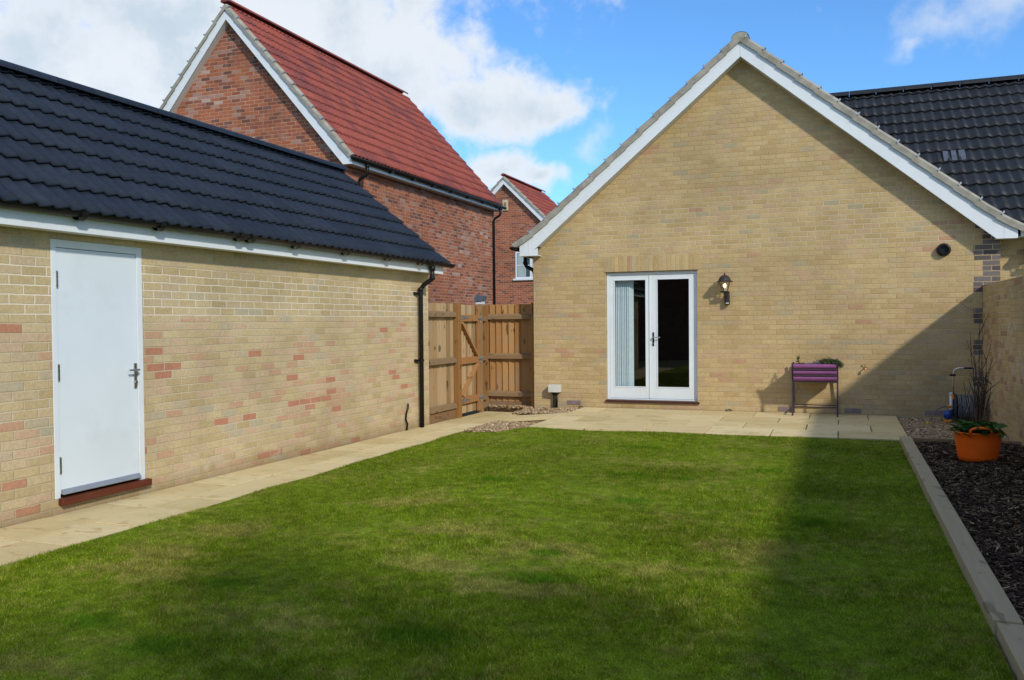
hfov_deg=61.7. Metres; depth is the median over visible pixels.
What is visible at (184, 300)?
brick garage
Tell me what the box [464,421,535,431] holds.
gravel
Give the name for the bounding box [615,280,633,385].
vertical blind
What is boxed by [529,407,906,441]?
patio
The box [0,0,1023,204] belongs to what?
sky
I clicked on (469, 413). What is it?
ground
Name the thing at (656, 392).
french door
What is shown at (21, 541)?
path
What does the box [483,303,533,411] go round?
fence panel
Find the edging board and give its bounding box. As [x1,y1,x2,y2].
[914,438,1020,444]
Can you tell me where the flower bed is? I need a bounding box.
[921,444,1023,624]
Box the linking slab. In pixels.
[499,413,565,421]
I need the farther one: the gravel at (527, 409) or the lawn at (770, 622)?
the gravel at (527, 409)
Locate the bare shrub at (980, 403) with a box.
[960,301,998,421]
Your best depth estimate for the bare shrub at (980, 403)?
8.72 m
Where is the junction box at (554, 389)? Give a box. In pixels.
[548,384,560,407]
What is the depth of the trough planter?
12.61 m
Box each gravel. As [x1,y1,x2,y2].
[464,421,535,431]
[485,404,579,414]
[898,417,1013,440]
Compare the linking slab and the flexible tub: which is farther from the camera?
the linking slab
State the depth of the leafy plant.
8.56 m
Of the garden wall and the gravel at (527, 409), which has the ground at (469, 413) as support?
the garden wall
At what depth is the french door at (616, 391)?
14.13 m
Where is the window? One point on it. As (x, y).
(521, 272)
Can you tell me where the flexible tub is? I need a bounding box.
[953,427,1001,462]
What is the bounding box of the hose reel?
[931,367,978,422]
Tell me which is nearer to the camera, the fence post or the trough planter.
the trough planter
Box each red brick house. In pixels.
[159,0,506,304]
[490,173,557,304]
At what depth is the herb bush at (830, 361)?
12.58 m
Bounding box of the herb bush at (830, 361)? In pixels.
[816,357,843,368]
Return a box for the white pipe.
[949,392,952,420]
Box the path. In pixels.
[0,411,518,564]
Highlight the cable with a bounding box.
[405,403,408,429]
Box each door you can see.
[56,248,141,494]
[610,275,649,397]
[649,274,694,399]
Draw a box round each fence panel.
[428,302,461,424]
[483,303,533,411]
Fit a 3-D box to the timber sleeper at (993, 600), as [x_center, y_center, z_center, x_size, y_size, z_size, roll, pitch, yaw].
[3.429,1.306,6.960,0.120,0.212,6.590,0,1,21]
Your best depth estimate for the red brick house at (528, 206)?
34.20 m
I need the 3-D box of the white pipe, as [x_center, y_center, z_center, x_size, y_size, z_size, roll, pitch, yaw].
[6.163,0.950,12.015,0.058,0.429,0.058,0,1,21]
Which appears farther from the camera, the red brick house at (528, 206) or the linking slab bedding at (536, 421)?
the red brick house at (528, 206)
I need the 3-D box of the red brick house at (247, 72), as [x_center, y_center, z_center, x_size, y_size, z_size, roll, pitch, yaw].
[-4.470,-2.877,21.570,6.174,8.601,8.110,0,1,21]
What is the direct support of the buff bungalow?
on the ground at (469, 413)
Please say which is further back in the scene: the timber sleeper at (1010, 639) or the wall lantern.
the wall lantern
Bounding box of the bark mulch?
[914,441,1023,622]
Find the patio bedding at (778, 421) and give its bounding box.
[583,413,871,438]
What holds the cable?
on the path
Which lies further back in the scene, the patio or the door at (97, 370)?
the patio
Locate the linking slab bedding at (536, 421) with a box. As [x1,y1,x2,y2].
[518,420,544,422]
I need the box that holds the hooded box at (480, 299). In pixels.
[474,295,486,304]
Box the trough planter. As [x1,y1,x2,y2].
[791,362,837,416]
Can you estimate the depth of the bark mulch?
6.68 m
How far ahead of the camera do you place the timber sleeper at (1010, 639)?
3.65 m
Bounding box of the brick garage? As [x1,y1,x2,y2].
[0,59,454,527]
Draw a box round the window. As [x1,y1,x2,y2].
[513,252,532,280]
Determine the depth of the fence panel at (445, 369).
13.80 m
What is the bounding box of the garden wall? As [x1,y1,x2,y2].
[983,275,1023,445]
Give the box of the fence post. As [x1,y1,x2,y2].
[483,304,493,411]
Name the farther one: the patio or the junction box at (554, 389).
the junction box at (554, 389)
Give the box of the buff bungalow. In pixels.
[510,31,1023,418]
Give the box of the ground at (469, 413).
[462,399,697,416]
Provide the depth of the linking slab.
13.19 m
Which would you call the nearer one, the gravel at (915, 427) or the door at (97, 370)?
the door at (97, 370)
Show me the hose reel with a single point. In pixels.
(959, 410)
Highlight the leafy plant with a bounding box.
[949,419,1007,437]
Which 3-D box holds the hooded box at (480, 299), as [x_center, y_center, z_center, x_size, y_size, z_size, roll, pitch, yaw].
[-0.626,0.205,17.381,0.200,2.240,0.200,0,1,21]
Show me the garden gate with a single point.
(472, 352)
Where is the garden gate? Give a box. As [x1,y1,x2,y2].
[461,304,483,412]
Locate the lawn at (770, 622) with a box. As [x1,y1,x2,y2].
[0,428,1013,679]
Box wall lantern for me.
[717,273,732,304]
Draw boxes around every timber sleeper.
[900,436,1022,638]
[996,622,1023,679]
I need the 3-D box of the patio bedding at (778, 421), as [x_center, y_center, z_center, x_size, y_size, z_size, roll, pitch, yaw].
[2.950,1.255,12.203,4.760,0.188,2.760,0,1,21]

